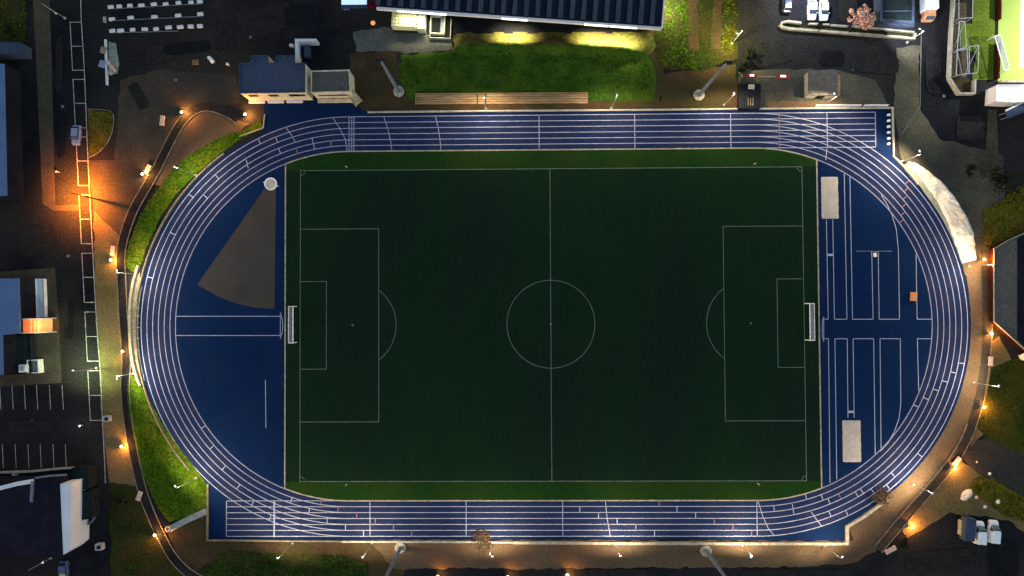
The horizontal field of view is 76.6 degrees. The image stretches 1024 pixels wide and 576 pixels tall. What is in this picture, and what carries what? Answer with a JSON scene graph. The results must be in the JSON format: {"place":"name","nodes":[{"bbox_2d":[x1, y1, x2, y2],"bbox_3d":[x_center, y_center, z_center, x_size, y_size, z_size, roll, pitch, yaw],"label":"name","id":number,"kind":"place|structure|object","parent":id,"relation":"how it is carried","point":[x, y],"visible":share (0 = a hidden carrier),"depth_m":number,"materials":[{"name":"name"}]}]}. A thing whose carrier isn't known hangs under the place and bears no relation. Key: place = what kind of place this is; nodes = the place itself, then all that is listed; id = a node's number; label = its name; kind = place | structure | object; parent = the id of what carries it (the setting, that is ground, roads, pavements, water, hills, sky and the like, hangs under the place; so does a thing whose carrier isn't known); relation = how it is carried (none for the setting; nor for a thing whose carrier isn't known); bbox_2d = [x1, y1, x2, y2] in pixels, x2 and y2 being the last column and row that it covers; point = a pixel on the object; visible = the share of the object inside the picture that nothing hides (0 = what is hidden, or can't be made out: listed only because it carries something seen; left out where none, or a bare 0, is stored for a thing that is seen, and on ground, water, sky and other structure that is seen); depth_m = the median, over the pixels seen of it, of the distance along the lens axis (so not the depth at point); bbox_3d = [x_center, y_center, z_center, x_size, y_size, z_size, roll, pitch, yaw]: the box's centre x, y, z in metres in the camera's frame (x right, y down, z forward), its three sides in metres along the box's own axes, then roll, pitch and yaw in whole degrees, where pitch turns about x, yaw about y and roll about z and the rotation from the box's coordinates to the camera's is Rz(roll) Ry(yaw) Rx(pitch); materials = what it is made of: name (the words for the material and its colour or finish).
{"place":"outdoors","nodes":[
{"label":"outdoors","id":0,"kind":"place"},
{"bbox_2d":[0,64,23,199],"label":"building","id":1,"kind":"structure","parent":0,"point":[11,163],"depth_m":134.38,"materials":[{"name":"metal"}]},
{"bbox_2d":[20,318,52,333],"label":"lit terrace","id":2,"kind":"structure","parent":0,"point":[37,325],"depth_m":132.61,"materials":[{"name":"orange"}]},
{"bbox_2d":[33,0,78,210],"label":"pavement","id":3,"kind":"structure","parent":0,"point":[42,28],"depth_m":137.49,"materials":[{"name":"concrete"}]},
{"bbox_2d":[50,0,108,575],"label":"road","id":4,"kind":"structure","parent":0,"point":[84,443],"depth_m":136.56,"materials":[{"name":"asphalt"}]},
{"bbox_2d":[0,0,105,482],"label":"road markings","id":5,"kind":"object","parent":4,"relation":"on","point":[82,267],"visible":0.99,"depth_m":136.44,"materials":[{"name":"paint"}]},
{"bbox_2d":[55,35,62,91],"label":"asphalt patch","id":6,"kind":"object","parent":4,"relation":"on","point":[59,65],"visible":1,"depth_m":137.50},
{"bbox_2d":[57,109,64,156],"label":"asphalt patch","id":7,"kind":"object","parent":4,"relation":"on","point":[60,133],"visible":1,"depth_m":137.18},
{"bbox_2d":[59,270,67,327],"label":"asphalt patch","id":8,"kind":"object","parent":4,"relation":"on","point":[63,297],"visible":1,"depth_m":136.44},
{"bbox_2d":[64,300,73,338],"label":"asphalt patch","id":9,"kind":"object","parent":4,"relation":"on","point":[68,330],"visible":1,"depth_m":136.31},
{"bbox_2d":[72,464,96,488],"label":"container","id":10,"kind":"object","parent":4,"relation":"on","point":[86,474],"visible":0.84,"depth_m":133.12,"materials":[{"name":"metal"}]},
{"bbox_2d":[81,487,99,519],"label":"container","id":11,"kind":"object","parent":4,"relation":"on","point":[90,503],"visible":0.61,"depth_m":133.00,"materials":[{"name":"metal"}]},
{"bbox_2d":[127,375,206,521],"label":"grass bank","id":12,"kind":"structure","parent":0,"point":[137,395],"depth_m":135.38,"materials":[{"name":"plant"}]},
{"bbox_2d":[126,118,261,272],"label":"grass bank","id":13,"kind":"structure","parent":0,"point":[178,182],"depth_m":136.60,"materials":[{"name":"plant"}]},
{"bbox_2d":[155,110,249,185],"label":"terrace","id":14,"kind":"structure","parent":0,"point":[201,130],"depth_m":136.86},
{"bbox_2d":[198,551,367,575],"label":"grass","id":15,"kind":"structure","parent":0,"point":[233,562],"depth_m":134.55,"materials":[{"name":"plant"}]},
{"bbox_2d":[168,515,404,575],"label":"bank soil","id":16,"kind":"structure","parent":0,"point":[195,551],"depth_m":134.87,"materials":[{"name":"soil"}]},
{"bbox_2d":[295,39,318,62],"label":"screen wall","id":17,"kind":"structure","parent":0,"point":[299,43],"depth_m":135.25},
{"bbox_2d":[0,0,1023,575],"bbox_3d":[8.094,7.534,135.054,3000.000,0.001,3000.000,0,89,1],"label":"ground","id":18,"kind":"structure","parent":0,"point":[332,26],"depth_m":136.16,"materials":[{"name":"asphalt"}]},
{"bbox_2d":[0,0,26,40],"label":"grass corner","id":19,"kind":"object","parent":18,"relation":"on","point":[11,11],"depth_m":137.82,"materials":[{"name":"plant"}]},
{"bbox_2d":[0,42,31,59],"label":"blue shed","id":20,"kind":"structure","parent":18,"relation":"on","point":[13,50],"depth_m":134.86,"materials":[{"name":"metal"}]},
{"bbox_2d":[0,268,61,386],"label":"forecourt","id":21,"kind":"structure","parent":18,"relation":"on","point":[48,348],"depth_m":136.38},
{"bbox_2d":[0,278,35,374],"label":"office building","id":22,"kind":"structure","parent":21,"relation":"on","point":[17,301],"depth_m":131.72,"materials":[{"name":"metal"}]},
{"bbox_2d":[4,335,35,374],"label":"block","id":23,"kind":"structure","parent":21,"relation":"on","point":[26,347],"depth_m":135.02,"materials":[{"name":"black"}]},
{"bbox_2d":[35,279,47,317],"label":"side block","id":24,"kind":"structure","parent":21,"relation":"on","point":[41,296],"depth_m":135.91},
{"bbox_2d":[0,472,71,556],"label":"southwest hall","id":25,"kind":"structure","parent":18,"relation":"on","point":[29,528],"depth_m":129.65,"materials":[{"name":"metal"}]},
{"bbox_2d":[60,479,89,554],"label":"side canopy","id":26,"kind":"object","parent":25,"relation":"attached to","point":[75,530],"visible":0.89,"depth_m":130.43,"materials":[{"name":"metal"}]},
{"bbox_2d":[17,223,56,256],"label":"asphalt patch","id":27,"kind":"object","parent":18,"relation":"on","point":[37,239],"visible":1,"depth_m":136.78,"materials":[{"name":"asphalt"}]},
{"bbox_2d":[88,109,113,157],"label":"bed kerb","id":28,"kind":"structure","parent":18,"relation":"on","point":[111,131],"depth_m":137.03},
{"bbox_2d":[88,110,111,154],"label":"grass bed","id":29,"kind":"object","parent":28,"relation":"in","point":[101,136],"visible":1,"depth_m":137.07,"materials":[{"name":"plant"}]},
{"bbox_2d":[93,211,136,485],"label":"verge","id":30,"kind":"structure","parent":18,"relation":"on","point":[119,467],"depth_m":136.15,"materials":[{"name":"concrete"}]},
{"bbox_2d":[128,265,141,385],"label":"retaining wall","id":31,"kind":"structure","parent":18,"relation":"on","point":[130,332],"depth_m":135.55,"materials":[{"name":"concrete"}]},
{"bbox_2d":[132,272,144,380],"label":"gravel gap","id":32,"kind":"object","parent":18,"relation":"on","point":[134,300],"visible":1,"depth_m":136.16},
{"bbox_2d":[109,483,183,575],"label":"dark verge","id":33,"kind":"structure","parent":18,"relation":"on","point":[133,538],"depth_m":135.23,"materials":[{"name":"green plant"}]},
{"bbox_2d":[116,120,185,575],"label":"path kerb","id":34,"kind":"structure","parent":18,"relation":"on","point":[121,347],"depth_m":136.02,"materials":[{"name":"concrete"}]},
{"bbox_2d":[145,42,173,63],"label":"asphalt patch","id":35,"kind":"object","parent":18,"relation":"on","point":[155,54],"visible":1,"depth_m":137.30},
{"bbox_2d":[88,69,239,238],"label":"yard surface","id":36,"kind":"object","parent":18,"relation":"on","point":[118,181],"visible":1,"depth_m":137.04,"materials":[{"name":"asphalt"}]},
{"bbox_2d":[128,82,147,108],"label":"asphalt patch","id":37,"kind":"object","parent":36,"relation":"on","point":[138,95],"visible":1,"depth_m":137.16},
{"bbox_2d":[117,103,239,575],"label":"footpath","id":38,"kind":"structure","parent":18,"relation":"on","point":[143,191],"depth_m":136.22,"materials":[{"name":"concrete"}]},
{"bbox_2d":[135,153,224,469],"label":"retaining wall","id":39,"kind":"structure","parent":18,"relation":"on","point":[141,279],"depth_m":135.91,"materials":[{"name":"concrete"}]},
{"bbox_2d":[124,110,235,575],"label":"path kerb","id":40,"kind":"structure","parent":18,"relation":"on","point":[127,323],"depth_m":136.17,"materials":[{"name":"concrete"}]},
{"bbox_2d":[162,40,210,54],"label":"asphalt patch","id":41,"kind":"object","parent":18,"relation":"on","point":[183,48],"visible":1,"depth_m":137.24,"materials":[{"name":"asphalt"}]},
{"bbox_2d":[237,0,289,42],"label":"asphalt patch","id":42,"kind":"object","parent":18,"relation":"on","point":[260,23],"visible":1,"depth_m":137.13,"materials":[{"name":"asphalt"}]},
{"bbox_2d":[206,484,340,541],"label":"boundary wall","id":43,"kind":"structure","parent":18,"relation":"on","point":[232,540],"depth_m":134.50,"materials":[{"name":"concrete"}]},
{"bbox_2d":[239,55,312,103],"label":"clubhouse","id":44,"kind":"structure","parent":18,"relation":"on","point":[279,79],"depth_m":131.73,"materials":[{"name":"blue metal"}]},
{"bbox_2d":[284,5,312,25],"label":"asphalt patch","id":45,"kind":"object","parent":18,"relation":"on","point":[301,15],"visible":1,"depth_m":137.05,"materials":[{"name":"asphalt"}]},
{"bbox_2d":[311,70,354,102],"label":"annex","id":46,"kind":"object","parent":18,"relation":"on","point":[327,86],"visible":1,"depth_m":132.74,"materials":[{"name":"beige concrete"}]},
{"bbox_2d":[353,27,451,53],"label":"apron","id":47,"kind":"object","parent":18,"relation":"on","point":[383,39],"visible":0.96,"depth_m":136.69,"materials":[{"name":"concrete"}]},
{"bbox_2d":[391,12,417,32],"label":"entrance porch","id":48,"kind":"object","parent":18,"relation":"on","point":[402,22],"visible":0.73,"depth_m":134.22,"materials":[{"name":"beige"}]},
{"bbox_2d":[429,14,451,39],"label":"stairwell","id":49,"kind":"object","parent":18,"relation":"on","point":[439,29],"visible":0.98,"depth_m":136.00,"materials":[{"name":"concrete"}]},
{"bbox_2d":[471,528,493,558],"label":"bush","id":50,"kind":"object","parent":18,"relation":"on","point":[483,537],"visible":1,"depth_m":133.75,"materials":[{"name":"brown plant"}]},
{"bbox_2d":[375,0,664,30],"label":"grandstand","id":51,"kind":"object","parent":18,"relation":"on","point":[646,14],"visible":1,"depth_m":131.14,"materials":[{"name":"black"}]},
{"bbox_2d":[349,51,737,112],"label":"dirt strip","id":52,"kind":"object","parent":18,"relation":"on","point":[374,87],"visible":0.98,"depth_m":135.99,"materials":[{"name":"soil"}]},
{"bbox_2d":[415,92,587,103],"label":"terrace seating","id":53,"kind":"object","parent":52,"relation":"on","point":[472,98],"visible":0.94,"depth_m":135.67,"materials":[{"name":"wood"}]},
{"bbox_2d":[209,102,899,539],"bbox_3d":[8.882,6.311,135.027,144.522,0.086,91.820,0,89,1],"label":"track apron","id":54,"kind":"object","parent":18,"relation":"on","point":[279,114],"visible":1,"depth_m":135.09,"materials":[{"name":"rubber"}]},
{"bbox_2d":[569,570,656,575],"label":"asphalt patch","id":55,"kind":"object","parent":18,"relation":"on","point":[613,573],"visible":1,"depth_m":133.66,"materials":[{"name":"asphalt"}]},
{"bbox_2d":[367,107,918,184],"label":"boundary wall","id":56,"kind":"structure","parent":18,"relation":"on","point":[797,108],"depth_m":135.23,"materials":[{"name":"concrete"}]},
{"bbox_2d":[372,260,982,569],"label":"gravel strip","id":57,"kind":"object","parent":18,"relation":"on","point":[868,532],"visible":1,"depth_m":133.66,"materials":[{"name":"gravel"}]},
{"bbox_2d":[341,540,511,543],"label":"boundary wall","id":58,"kind":"structure","parent":57,"relation":"on","point":[402,541],"depth_m":134.02,"materials":[{"name":"concrete"}]},
{"bbox_2d":[512,498,887,544],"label":"boundary wall","id":59,"kind":"structure","parent":18,"relation":"on","point":[862,517],"depth_m":133.14,"materials":[{"name":"concrete"}]},
{"bbox_2d":[754,39,793,67],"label":"asphalt patch","id":60,"kind":"object","parent":18,"relation":"on","point":[772,53],"visible":0.98,"depth_m":135.52,"materials":[{"name":"asphalt"}]},
{"bbox_2d":[738,68,886,107],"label":"service yard","id":61,"kind":"structure","parent":18,"relation":"on","point":[857,89],"depth_m":135.35,"materials":[{"name":"asphalt"}]},
{"bbox_2d":[737,83,760,110],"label":"generator","id":62,"kind":"object","parent":61,"relation":"on","point":[748,96],"visible":1,"depth_m":134.11,"materials":[{"name":"metal"}]},
{"bbox_2d":[804,69,836,98],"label":"shed","id":63,"kind":"structure","parent":61,"relation":"on","point":[820,84],"depth_m":132.84,"materials":[{"name":"concrete"}]},
{"bbox_2d":[768,100,889,109],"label":"gravel strip","id":64,"kind":"object","parent":61,"relation":"on","point":[787,104],"visible":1,"depth_m":135.27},
{"bbox_2d":[820,51,843,65],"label":"asphalt patch","id":65,"kind":"object","parent":18,"relation":"on","point":[831,58],"visible":1,"depth_m":135.33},
{"bbox_2d":[779,20,916,40],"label":"car park wall","id":66,"kind":"structure","parent":18,"relation":"on","point":[781,26],"depth_m":134.95,"materials":[{"name":"concrete"}]},
{"bbox_2d":[783,25,912,36],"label":"planting bed","id":67,"kind":"object","parent":18,"relation":"on","point":[877,32],"visible":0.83,"depth_m":135.40,"materials":[{"name":"green plant"}]},
{"bbox_2d":[839,0,857,21],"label":"asphalt patch","id":68,"kind":"object","parent":18,"relation":"on","point":[845,6],"visible":0.68,"depth_m":135.50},
{"bbox_2d":[847,4,875,29],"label":"tree","id":69,"kind":"object","parent":18,"relation":"on","point":[867,21],"visible":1,"depth_m":132.66,"materials":[{"name":"pink plant"}]},
{"bbox_2d":[850,53,898,73],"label":"asphalt patch","id":70,"kind":"object","parent":18,"relation":"on","point":[874,63],"visible":1,"depth_m":135.18,"materials":[{"name":"asphalt"}]},
{"bbox_2d":[873,0,914,25],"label":"shelter","id":71,"kind":"object","parent":18,"relation":"on","point":[896,11],"visible":1,"depth_m":132.87,"materials":[{"name":"blue metal"}]},
{"bbox_2d":[919,0,938,21],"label":"lorry","id":72,"kind":"object","parent":18,"relation":"on","point":[928,8],"visible":1,"depth_m":133.18,"materials":[{"name":"white paint"}]},
{"bbox_2d":[904,163,961,261],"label":"gravel margin","id":73,"kind":"object","parent":18,"relation":"on","point":[927,192],"visible":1,"depth_m":134.48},
{"bbox_2d":[926,45,940,93],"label":"asphalt patch","id":74,"kind":"object","parent":18,"relation":"on","point":[933,60],"visible":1,"depth_m":135.02,"materials":[{"name":"asphalt"}]},
{"bbox_2d":[928,73,949,96],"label":"asphalt patch","id":75,"kind":"object","parent":74,"relation":"on","point":[938,85],"visible":1,"depth_m":134.91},
{"bbox_2d":[876,251,990,551],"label":"footpath","id":76,"kind":"structure","parent":18,"relation":"on","point":[911,509],"depth_m":133.37,"materials":[{"name":"concrete"}]},
{"bbox_2d":[882,324,992,552],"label":"path kerb","id":77,"kind":"structure","parent":18,"relation":"on","point":[962,454],"depth_m":133.16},
{"bbox_2d":[908,162,975,262],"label":"white sheeting","id":78,"kind":"object","parent":18,"relation":"on","point":[962,232],"visible":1,"depth_m":133.88,"materials":[{"name":"plastic"}]},
{"bbox_2d":[893,45,1004,265],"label":"yard","id":79,"kind":"structure","parent":18,"relation":"on","point":[944,162],"depth_m":134.67,"materials":[{"name":"concrete"}]},
{"bbox_2d":[974,109,999,177],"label":"worn patch","id":80,"kind":"object","parent":79,"relation":"on","point":[987,160],"visible":0.9,"depth_m":134.52,"materials":[{"name":"concrete"}]},
{"bbox_2d":[946,0,975,95],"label":"compound wall","id":81,"kind":"structure","parent":18,"relation":"on","point":[954,88],"depth_m":134.24,"materials":[{"name":"concrete"}]},
{"bbox_2d":[959,511,975,541],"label":"trailer","id":82,"kind":"object","parent":18,"relation":"on","point":[968,528],"visible":1,"depth_m":131.15,"materials":[{"name":"blue metal"}]},
{"bbox_2d":[956,116,985,139],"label":"asphalt patch","id":83,"kind":"object","parent":18,"relation":"on","point":[972,127],"visible":1,"depth_m":134.62,"materials":[{"name":"asphalt"}]},
{"bbox_2d":[973,521,986,544],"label":"parked van","id":84,"kind":"object","parent":18,"relation":"on","point":[981,535],"visible":0.8,"depth_m":131.21,"materials":[{"name":"white paint"}]},
{"bbox_2d":[970,336,1011,446],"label":"slope edge","id":85,"kind":"object","parent":18,"relation":"on","point":[1000,354],"visible":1,"depth_m":133.59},
{"bbox_2d":[962,437,1023,496],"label":"lane","id":86,"kind":"structure","parent":18,"relation":"on","point":[1003,465],"depth_m":133.12,"materials":[{"name":"asphalt"}]},
{"bbox_2d":[986,519,1000,543],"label":"parked van","id":87,"kind":"object","parent":18,"relation":"on","point":[993,533],"visible":0.89,"depth_m":131.42,"materials":[{"name":"white paint"}]},
{"bbox_2d":[988,540,1017,575],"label":"asphalt patch","id":88,"kind":"object","parent":18,"relation":"on","point":[1003,558],"visible":0.84,"depth_m":132.66,"materials":[{"name":"asphalt"}]},
{"bbox_2d":[982,184,1023,247],"bbox_3d":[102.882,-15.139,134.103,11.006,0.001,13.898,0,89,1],"label":"grass patch","id":89,"kind":"object","parent":18,"relation":"on","point":[995,217],"visible":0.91,"depth_m":134.10,"materials":[{"name":"plant"}]},
{"bbox_2d":[985,85,1023,106],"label":"white stand","id":90,"kind":"object","parent":18,"relation":"on","point":[1003,95],"visible":0.98,"depth_m":131.82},
{"bbox_2d":[989,231,1023,351],"bbox_3d":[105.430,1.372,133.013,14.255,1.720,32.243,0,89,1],"label":"building","id":91,"kind":"structure","parent":18,"relation":"on","point":[1006,292],"depth_m":132.45,"materials":[{"name":"concrete"}]},
{"bbox_2d":[989,165,1023,196],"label":"tree","id":92,"kind":"object","parent":18,"relation":"on","point":[1001,178],"visible":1,"depth_m":130.72,"materials":[{"name":"green plant"}]},
{"bbox_2d":[998,0,1023,80],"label":"lime pitch","id":93,"kind":"object","parent":18,"relation":"on","point":[1011,26],"visible":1,"depth_m":134.93,"materials":[{"name":"green paint"}]},
{"bbox_2d":[399,32,656,100],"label":"embankment","id":94,"kind":"structure","parent":0,"point":[642,44],"depth_m":135.32,"materials":[{"name":"green plant"}]},
{"bbox_2d":[405,42,651,98],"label":"grass","id":95,"kind":"structure","parent":94,"relation":"on","point":[517,91],"depth_m":135.28,"materials":[{"name":"plant"}]},
{"bbox_2d":[284,149,822,499],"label":"pitch","id":96,"kind":"object","parent":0,"point":[563,325],"visible":1,"depth_m":134.94,"materials":[{"name":"green"}]},
{"bbox_2d":[284,147,821,501],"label":"pitch kerb","id":97,"kind":"structure","parent":96,"relation":"on","point":[532,150],"depth_m":134.99,"materials":[{"name":"concrete"}]},
{"bbox_2d":[138,110,970,538],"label":"running track","id":98,"kind":"structure","parent":0,"point":[894,362],"depth_m":134.84,"materials":[{"name":"rubber"}]},
{"bbox_2d":[197,188,275,308],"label":"throwing sector","id":99,"kind":"object","parent":98,"relation":"on","point":[241,270],"visible":1,"depth_m":136.10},
{"bbox_2d":[821,177,838,218],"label":"sand pit","id":100,"kind":"object","parent":98,"relation":"on","point":[829,198],"visible":1,"depth_m":134.67,"materials":[{"name":"sand"}]},
{"bbox_2d":[842,420,860,461],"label":"sand pit","id":101,"kind":"object","parent":98,"relation":"on","point":[851,435],"visible":1,"depth_m":133.55,"materials":[{"name":"sand"}]},
{"bbox_2d":[643,30,663,104],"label":"bank soil","id":102,"kind":"structure","parent":0,"point":[659,71],"depth_m":135.80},
{"bbox_2d":[654,0,738,70],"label":"lawn","id":103,"kind":"structure","parent":0,"point":[706,56],"depth_m":135.85,"materials":[{"name":"green plant"}]},
{"bbox_2d":[688,0,698,50],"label":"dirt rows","id":104,"kind":"object","parent":103,"relation":"on","point":[693,37],"visible":1,"depth_m":135.90,"materials":[{"name":"soil"}]},
{"bbox_2d":[711,0,721,48],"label":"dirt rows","id":105,"kind":"object","parent":103,"relation":"on","point":[716,29],"visible":1,"depth_m":135.83,"materials":[{"name":"soil"}]},
{"bbox_2d":[949,2,966,78],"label":"compound floor","id":106,"kind":"structure","parent":0,"point":[962,58],"depth_m":135.05,"materials":[{"name":"concrete"}]},
{"bbox_2d":[902,460,1023,537],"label":"pavement","id":107,"kind":"structure","parent":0,"point":[944,499],"depth_m":133.08,"materials":[{"name":"concrete"}]},
{"bbox_2d":[960,0,994,79],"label":"compound grass","id":108,"kind":"structure","parent":0,"point":[980,30],"depth_m":135.03,"materials":[{"name":"plant"}]},
{"bbox_2d":[969,476,1023,521],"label":"grass","id":109,"kind":"structure","parent":0,"point":[1012,491],"depth_m":132.82,"materials":[{"name":"plant"}]},
{"bbox_2d":[977,357,1023,455],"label":"slope ground","id":110,"kind":"structure","parent":0,"point":[992,426],"depth_m":133.35,"materials":[{"name":"plant"}]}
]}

